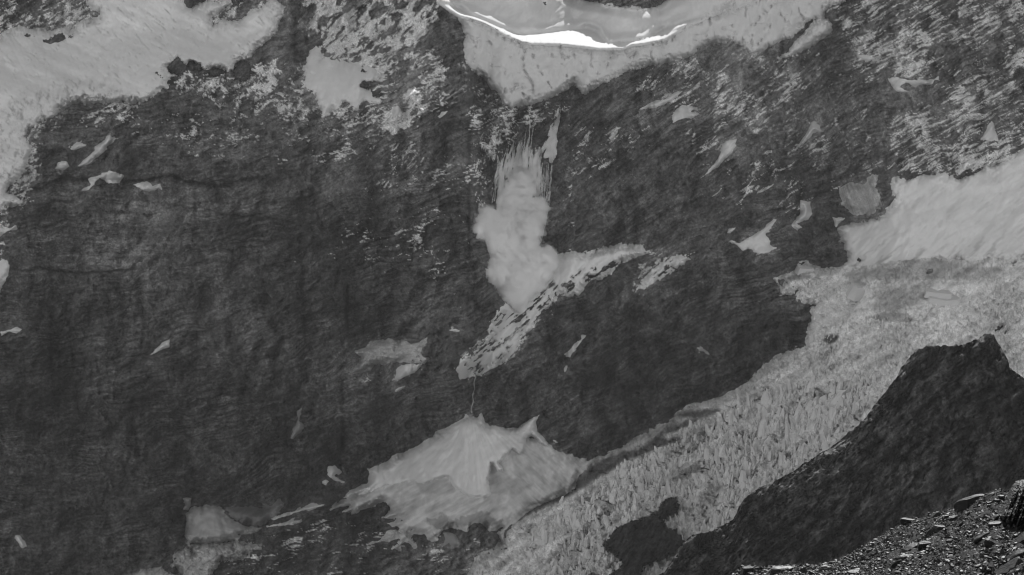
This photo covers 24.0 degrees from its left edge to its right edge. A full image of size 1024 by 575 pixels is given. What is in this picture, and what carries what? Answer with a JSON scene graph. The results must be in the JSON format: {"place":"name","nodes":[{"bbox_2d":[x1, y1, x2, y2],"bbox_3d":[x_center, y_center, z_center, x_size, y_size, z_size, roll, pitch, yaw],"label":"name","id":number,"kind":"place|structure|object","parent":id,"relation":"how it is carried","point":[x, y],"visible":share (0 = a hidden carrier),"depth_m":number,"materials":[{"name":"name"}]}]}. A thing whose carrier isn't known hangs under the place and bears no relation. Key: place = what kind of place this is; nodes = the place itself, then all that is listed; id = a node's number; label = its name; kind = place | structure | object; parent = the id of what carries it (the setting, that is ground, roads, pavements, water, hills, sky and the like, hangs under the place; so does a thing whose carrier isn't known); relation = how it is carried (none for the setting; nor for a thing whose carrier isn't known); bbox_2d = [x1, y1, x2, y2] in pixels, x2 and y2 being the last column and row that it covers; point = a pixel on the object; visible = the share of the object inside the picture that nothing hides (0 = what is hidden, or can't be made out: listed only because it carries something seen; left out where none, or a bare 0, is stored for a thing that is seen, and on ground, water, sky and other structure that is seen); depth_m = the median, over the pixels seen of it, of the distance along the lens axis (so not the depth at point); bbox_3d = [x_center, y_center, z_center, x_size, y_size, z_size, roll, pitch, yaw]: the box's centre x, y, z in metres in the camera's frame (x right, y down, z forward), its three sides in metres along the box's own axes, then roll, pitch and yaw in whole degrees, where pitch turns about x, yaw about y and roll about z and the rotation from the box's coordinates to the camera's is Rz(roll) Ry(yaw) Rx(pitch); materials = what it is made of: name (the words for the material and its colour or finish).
{"place":"outdoors","nodes":[
{"label":"outdoors","id":0,"kind":"place"},
{"bbox_2d":[0,0,1023,574],"bbox_3d":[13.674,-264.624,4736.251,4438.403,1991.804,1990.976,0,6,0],"label":"mountain face","id":1,"kind":"object","parent":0,"point":[272,254],"visible":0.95,"depth_m":4681.36},
{"bbox_2d":[0,259,8,290],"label":"snow patch","id":2,"kind":"object","parent":1,"relation":"on","point":[4,268],"visible":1,"depth_m":4487.53,"materials":[{"name":"white snow"}]},
{"bbox_2d":[0,225,16,235],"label":"snow patch","id":3,"kind":"object","parent":1,"relation":"on","point":[5,230],"visible":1,"depth_m":4536.42,"materials":[{"name":"white snow"}]},
{"bbox_2d":[0,327,21,335],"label":"snow patch","id":4,"kind":"object","parent":1,"relation":"on","point":[15,330],"visible":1,"depth_m":4473.66,"materials":[{"name":"white snow"}]},
{"bbox_2d":[15,535,26,547],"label":"snow patch","id":5,"kind":"object","parent":1,"relation":"on","point":[21,541],"visible":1,"depth_m":4461.41,"materials":[{"name":"white snow"}]},
{"bbox_2d":[55,161,68,170],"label":"snow patch","id":6,"kind":"object","parent":1,"relation":"on","point":[62,165],"visible":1,"depth_m":4641.36,"materials":[{"name":"white snow"}]},
{"bbox_2d":[69,140,85,149],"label":"snow patch","id":7,"kind":"object","parent":1,"relation":"on","point":[76,145],"visible":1,"depth_m":4674.90,"materials":[{"name":"white snow"}]},
{"bbox_2d":[78,135,117,166],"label":"snow patch","id":8,"kind":"object","parent":1,"relation":"on","point":[100,148],"visible":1,"depth_m":4661.50,"materials":[{"name":"white snow"}]},
{"bbox_2d":[95,178,104,187],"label":"rock outcrop","id":9,"kind":"object","parent":1,"relation":"on","point":[99,182],"visible":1,"depth_m":4600.44,"materials":[{"name":"grey stone"}]},
{"bbox_2d":[82,171,123,190],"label":"snow patch","id":10,"kind":"object","parent":1,"relation":"on","point":[111,177],"visible":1,"depth_m":4607.65,"materials":[{"name":"white snow"}]},
{"bbox_2d":[0,0,285,212],"bbox_3d":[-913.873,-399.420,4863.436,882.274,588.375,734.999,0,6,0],"label":"snowfield","id":11,"kind":"structure","parent":1,"relation":"on","point":[117,51],"depth_m":4881.36,"materials":[{"name":"white snow"}]},
{"bbox_2d":[43,33,73,43],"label":"rock outcrop","id":12,"kind":"object","parent":11,"relation":"on","point":[58,37],"visible":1,"depth_m":4980.40,"materials":[{"name":"grey stone"}]},
{"bbox_2d":[167,57,185,75],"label":"rock outcrop","id":13,"kind":"object","parent":11,"relation":"on","point":[176,66],"visible":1,"depth_m":4807.65,"materials":[{"name":"grey stone"}]},
{"bbox_2d":[187,61,201,70],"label":"rock outcrop","id":14,"kind":"object","parent":11,"relation":"on","point":[192,66],"visible":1,"depth_m":4856.55,"materials":[{"name":"grey stone"}]},
{"bbox_2d":[207,67,223,76],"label":"rock outcrop","id":15,"kind":"object","parent":11,"relation":"on","point":[213,72],"visible":1,"depth_m":4869.76,"materials":[{"name":"grey stone"}]},
{"bbox_2d":[233,60,251,81],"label":"rock outcrop","id":16,"kind":"object","parent":11,"relation":"on","point":[242,71],"visible":1,"depth_m":4861.98,"materials":[{"name":"grey stone"}]},
{"bbox_2d":[134,181,161,190],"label":"snow patch","id":17,"kind":"object","parent":1,"relation":"on","point":[146,186],"visible":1,"depth_m":4592.40,"materials":[{"name":"white snow"}]},
{"bbox_2d":[151,339,169,354],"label":"snow patch","id":18,"kind":"object","parent":1,"relation":"on","point":[164,344],"visible":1,"depth_m":4487.21,"materials":[{"name":"white snow"}]},
{"bbox_2d":[183,497,190,509],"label":"snow patch","id":19,"kind":"object","parent":1,"relation":"on","point":[187,502],"visible":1,"depth_m":4579.31,"materials":[{"name":"white snow"}]},
{"bbox_2d":[135,540,261,574],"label":"ice rubble","id":20,"kind":"object","parent":1,"relation":"on","point":[202,559],"visible":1,"depth_m":4460.78,"materials":[{"name":"white ice"}]},
{"bbox_2d":[184,504,261,543],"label":"snow fan","id":21,"kind":"object","parent":1,"relation":"on","point":[206,523],"visible":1,"depth_m":4525.57},
{"bbox_2d":[226,498,283,525],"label":"snow fan","id":22,"kind":"object","parent":1,"relation":"on","point":[252,515],"visible":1,"depth_m":4572.45},
{"bbox_2d":[266,518,301,526],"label":"snow patch","id":23,"kind":"object","parent":1,"relation":"on","point":[291,522],"visible":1,"depth_m":4581.67,"materials":[{"name":"white snow"}]},
{"bbox_2d":[271,503,323,519],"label":"snow patch","id":24,"kind":"object","parent":1,"relation":"on","point":[310,506],"visible":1,"depth_m":4610.13,"materials":[{"name":"white snow"}]},
{"bbox_2d":[291,408,303,438],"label":"snow patch","id":25,"kind":"object","parent":1,"relation":"on","point":[297,428],"visible":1,"depth_m":4666.70,"materials":[{"name":"white snow"}]},
{"bbox_2d":[327,465,344,482],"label":"snow patch","id":26,"kind":"object","parent":1,"relation":"on","point":[332,471],"visible":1,"depth_m":4646.55,"materials":[{"name":"white snow"}]},
{"bbox_2d":[301,46,384,117],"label":"snow chute","id":27,"kind":"object","parent":1,"relation":"on","point":[332,85],"visible":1,"depth_m":4822.82,"materials":[{"name":"white snow"}]},
{"bbox_2d":[359,80,369,88],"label":"rock outcrop","id":28,"kind":"object","parent":27,"relation":"on","point":[364,84],"visible":1,"depth_m":4833.67,"materials":[{"name":"grey stone"}]},
{"bbox_2d":[371,90,382,97],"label":"rock outcrop","id":29,"kind":"object","parent":27,"relation":"on","point":[376,93],"visible":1,"depth_m":4783.45,"materials":[{"name":"grey stone"}]},
{"bbox_2d":[348,337,428,375],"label":"snow patch","id":30,"kind":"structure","parent":1,"relation":"on","point":[376,352],"depth_m":4594.67,"materials":[{"name":"white snow"}]},
{"bbox_2d":[390,106,400,116],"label":"snow patch","id":31,"kind":"object","parent":1,"relation":"on","point":[395,110],"visible":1,"depth_m":4755.30,"materials":[{"name":"white snow"}]},
{"bbox_2d":[395,386,404,391],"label":"snow patch","id":32,"kind":"object","parent":1,"relation":"on","point":[398,389],"visible":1,"depth_m":4600.19,"materials":[{"name":"white snow"}]},
{"bbox_2d":[392,364,421,380],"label":"snow patch","id":33,"kind":"object","parent":1,"relation":"on","point":[402,371],"visible":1,"depth_m":4539.72,"materials":[{"name":"white snow"}]},
{"bbox_2d":[343,413,549,497],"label":"fresh avalanche cone","id":34,"kind":"object","parent":1,"relation":"on","point":[465,453],"visible":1,"depth_m":4502.83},
{"bbox_2d":[443,532,461,546],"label":"snow patch","id":35,"kind":"object","parent":1,"relation":"on","point":[452,539],"visible":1,"depth_m":4371.92,"materials":[{"name":"white snow"}]},
{"bbox_2d":[330,438,592,550],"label":"old avalanche cone","id":36,"kind":"object","parent":1,"relation":"on","point":[534,474],"visible":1,"depth_m":4448.46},
{"bbox_2d":[471,373,475,412],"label":"waterfall","id":37,"kind":"structure","parent":1,"relation":"on","point":[473,392],"depth_m":4573.96,"materials":[{"name":"white liquid"}]},
{"bbox_2d":[454,242,655,379],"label":"snow ramp","id":38,"kind":"structure","parent":1,"relation":"on","point":[530,278],"depth_m":4669.36,"materials":[{"name":"white snow"}]},
{"bbox_2d":[608,261,618,267],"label":"rock outcrop","id":39,"kind":"object","parent":38,"relation":"on","point":[612,264],"visible":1,"depth_m":4699.97,"materials":[{"name":"grey stone"}]},
{"bbox_2d":[564,335,585,356],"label":"snow patch","id":40,"kind":"object","parent":1,"relation":"on","point":[572,349],"visible":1,"depth_m":4569.42,"materials":[{"name":"white snow"}]},
{"bbox_2d":[437,0,753,47],"bbox_3d":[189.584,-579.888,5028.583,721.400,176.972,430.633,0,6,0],"label":"snow basin","id":41,"kind":"object","parent":1,"relation":"on","point":[567,20],"visible":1,"depth_m":5002.70,"materials":[{"name":"white snow"}]},
{"bbox_2d":[436,0,845,107],"bbox_3d":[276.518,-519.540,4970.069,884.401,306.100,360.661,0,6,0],"label":"hanging glacier","id":42,"kind":"object","parent":1,"relation":"attached to","point":[513,70],"visible":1,"depth_m":4893.21,"materials":[{"name":"white ice"}]},
{"bbox_2d":[640,91,681,109],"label":"snow patch","id":43,"kind":"object","parent":1,"relation":"on","point":[655,104],"visible":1,"depth_m":4895.85,"materials":[{"name":"white snow"}]},
{"bbox_2d":[632,252,694,291],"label":"snow ramp","id":44,"kind":"structure","parent":1,"relation":"on","point":[675,262],"depth_m":4741.65,"materials":[{"name":"white snow"}]},
{"bbox_2d":[672,105,698,122],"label":"snow patch","id":45,"kind":"object","parent":1,"relation":"on","point":[681,112],"visible":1,"depth_m":4902.13,"materials":[{"name":"white snow"}]},
{"bbox_2d":[697,346,708,353],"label":"snow patch","id":46,"kind":"object","parent":1,"relation":"on","point":[700,348],"visible":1,"depth_m":4728.65,"materials":[{"name":"white snow"}]},
{"bbox_2d":[701,136,740,177],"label":"snow patch","id":47,"kind":"object","parent":1,"relation":"on","point":[727,148],"visible":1,"depth_m":4850.82,"materials":[{"name":"white snow"}]},
{"bbox_2d":[467,257,1023,574],"bbox_3d":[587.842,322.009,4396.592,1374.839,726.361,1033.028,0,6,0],"label":"icefall","id":48,"kind":"object","parent":1,"relation":"on","point":[818,396],"visible":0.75,"depth_m":4438.65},
{"bbox_2d":[601,497,684,574],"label":"rock rib","id":49,"kind":"object","parent":48,"relation":"on","point":[635,546],"visible":0.99,"depth_m":4210.65,"materials":[{"name":"grey stone"}]},
{"bbox_2d":[794,265,813,274],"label":"ice block","id":50,"kind":"structure","parent":48,"relation":"on","point":[799,269],"depth_m":4775.45,"materials":[{"name":"white ice"}]},
{"bbox_2d":[846,282,864,301],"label":"ice block","id":51,"kind":"structure","parent":48,"relation":"on","point":[855,292],"depth_m":4622.02,"materials":[{"name":"white ice"}]},
{"bbox_2d":[924,288,952,298],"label":"ice block","id":52,"kind":"structure","parent":48,"relation":"on","point":[942,294],"depth_m":4502.45,"materials":[{"name":"white ice"}]},
{"bbox_2d":[927,295,960,306],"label":"ice block","id":53,"kind":"structure","parent":48,"relation":"on","point":[954,300],"depth_m":4491.65,"materials":[{"name":"white ice"}]},
{"bbox_2d":[729,219,776,254],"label":"snow patch","id":54,"kind":"object","parent":1,"relation":"on","point":[758,242],"visible":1,"depth_m":4750.38,"materials":[{"name":"white snow"}]},
{"bbox_2d":[757,184,773,192],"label":"snow patch","id":55,"kind":"object","parent":1,"relation":"on","point":[766,188],"visible":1,"depth_m":4873.59,"materials":[{"name":"white snow"}]},
{"bbox_2d":[792,200,811,229],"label":"snow patch","id":56,"kind":"object","parent":1,"relation":"on","point":[805,211],"visible":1,"depth_m":4880.92,"materials":[{"name":"white snow"}]},
{"bbox_2d":[796,121,821,148],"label":"snow patch","id":57,"kind":"object","parent":1,"relation":"on","point":[814,127],"visible":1,"depth_m":4993.11,"materials":[{"name":"white snow"}]},
{"bbox_2d":[832,217,844,226],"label":"snow patch","id":58,"kind":"object","parent":1,"relation":"on","point":[838,220],"visible":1,"depth_m":4882.48,"materials":[{"name":"white snow"}]},
{"bbox_2d":[839,174,881,215],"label":"ice apron","id":59,"kind":"object","parent":1,"relation":"on","point":[857,199],"visible":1,"depth_m":4854.46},
{"bbox_2d":[857,55,871,60],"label":"snow patch","id":60,"kind":"object","parent":1,"relation":"on","point":[866,57],"visible":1,"depth_m":4970.16,"materials":[{"name":"white snow"}]},
{"bbox_2d":[888,75,938,91],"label":"snow patch","id":61,"kind":"object","parent":1,"relation":"on","point":[896,83],"visible":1,"depth_m":4884.60,"materials":[{"name":"white snow"}]},
{"bbox_2d":[837,150,1023,266],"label":"snow basin","id":62,"kind":"object","parent":1,"relation":"on","point":[979,215],"visible":1,"depth_m":4747.77,"materials":[{"name":"white snow"}]},
{"bbox_2d":[981,121,998,141],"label":"snow patch","id":63,"kind":"object","parent":1,"relation":"on","point":[990,134],"visible":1,"depth_m":4879.56,"materials":[{"name":"white snow"}]},
{"bbox_2d":[659,333,1023,574],"bbox_3d":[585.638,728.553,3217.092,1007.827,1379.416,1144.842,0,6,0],"label":"dark mountain slope","id":64,"kind":"structure","parent":0,"point":[938,428],"depth_m":3029.35,"materials":[{"name":"grey stone"}]},
{"bbox_2d":[739,490,1023,574],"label":"scree slope","id":65,"kind":"structure","parent":0,"point":[993,534],"depth_m":240.92,"materials":[{"name":"grey gravel"}]},
{"bbox_2d":[741,566,753,574],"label":"boulder","id":66,"kind":"object","parent":65,"relation":"on","point":[745,570],"visible":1,"depth_m":269.31,"materials":[{"name":"stone"}]},
{"bbox_2d":[770,566,794,573],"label":"boulder","id":67,"kind":"object","parent":65,"relation":"on","point":[776,569],"visible":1,"depth_m":264.55,"materials":[{"name":"stone"}]},
{"bbox_2d":[819,565,834,571],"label":"boulder","id":68,"kind":"object","parent":65,"relation":"on","point":[824,568],"visible":0.71,"depth_m":262.21,"materials":[{"name":"stone"}]},
{"bbox_2d":[847,568,859,573],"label":"boulder","id":69,"kind":"object","parent":65,"relation":"on","point":[853,571],"visible":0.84,"depth_m":251.44,"materials":[{"name":"stone"}]},
{"bbox_2d":[890,559,902,568],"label":"boulder","id":70,"kind":"object","parent":65,"relation":"on","point":[895,564],"visible":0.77,"depth_m":241.44,"materials":[{"name":"stone"}]},
{"bbox_2d":[896,554,912,559],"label":"boulder","id":71,"kind":"object","parent":65,"relation":"on","point":[904,556],"visible":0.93,"depth_m":242.33,"materials":[{"name":"stone"}]},
{"bbox_2d":[900,518,914,524],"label":"boulder","id":72,"kind":"object","parent":65,"relation":"on","point":[906,520],"visible":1,"depth_m":260.25,"materials":[{"name":"stone"}]},
{"bbox_2d":[899,543,917,553],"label":"boulder","id":73,"kind":"object","parent":65,"relation":"on","point":[909,547],"visible":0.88,"depth_m":246.62,"materials":[{"name":"stone"}]},
{"bbox_2d":[917,541,930,551],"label":"boulder","id":74,"kind":"object","parent":65,"relation":"on","point":[921,545],"visible":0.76,"depth_m":243.97,"materials":[{"name":"stone"}]},
{"bbox_2d":[925,525,944,537],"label":"boulder","id":75,"kind":"object","parent":65,"relation":"on","point":[934,528],"visible":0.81,"depth_m":248.83,"materials":[{"name":"stone"}]},
{"bbox_2d":[932,512,940,517],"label":"boulder","id":76,"kind":"object","parent":65,"relation":"on","point":[936,514],"visible":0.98,"depth_m":255.82,"materials":[{"name":"stone"}]},
{"bbox_2d":[945,515,956,521],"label":"boulder","id":77,"kind":"object","parent":65,"relation":"on","point":[952,517],"visible":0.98,"depth_m":250.60,"materials":[{"name":"stone"}]},
{"bbox_2d":[954,494,984,511],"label":"boulder","id":78,"kind":"object","parent":65,"relation":"on","point":[962,504],"visible":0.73,"depth_m":250.23,"materials":[{"name":"stone"}]},
{"bbox_2d":[973,532,989,543],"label":"boulder","id":79,"kind":"object","parent":65,"relation":"on","point":[978,538],"visible":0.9,"depth_m":231.66,"materials":[{"name":"stone"}]},
{"bbox_2d":[984,493,994,500],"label":"boulder","id":80,"kind":"object","parent":65,"relation":"on","point":[988,496],"visible":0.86,"depth_m":247.11,"materials":[{"name":"stone"}]},
{"bbox_2d":[984,538,997,547],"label":"boulder","id":81,"kind":"object","parent":65,"relation":"on","point":[988,542],"visible":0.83,"depth_m":225.89,"materials":[{"name":"stone"}]},
{"bbox_2d":[988,521,1001,527],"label":"boulder","id":82,"kind":"object","parent":65,"relation":"on","point":[992,524],"visible":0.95,"depth_m":234.65,"materials":[{"name":"stone"}]},
{"bbox_2d":[996,557,1023,574],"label":"boulder","id":83,"kind":"object","parent":65,"relation":"on","point":[1007,566],"visible":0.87,"depth_m":217.35,"materials":[{"name":"stone"}]},
{"bbox_2d":[1000,480,1023,530],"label":"crag","id":84,"kind":"structure","parent":65,"relation":"on","point":[1012,512],"depth_m":234.27,"materials":[{"name":"stone"}]},
{"bbox_2d":[1007,549,1023,559],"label":"boulder","id":85,"kind":"object","parent":65,"relation":"on","point":[1017,553],"visible":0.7,"depth_m":219.61,"materials":[{"name":"stone"}]},
{"bbox_2d":[1011,532,1023,544],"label":"boulder","id":86,"kind":"object","parent":65,"relation":"on","point":[1019,538],"visible":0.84,"depth_m":225.52,"materials":[{"name":"stone"}]}
]}

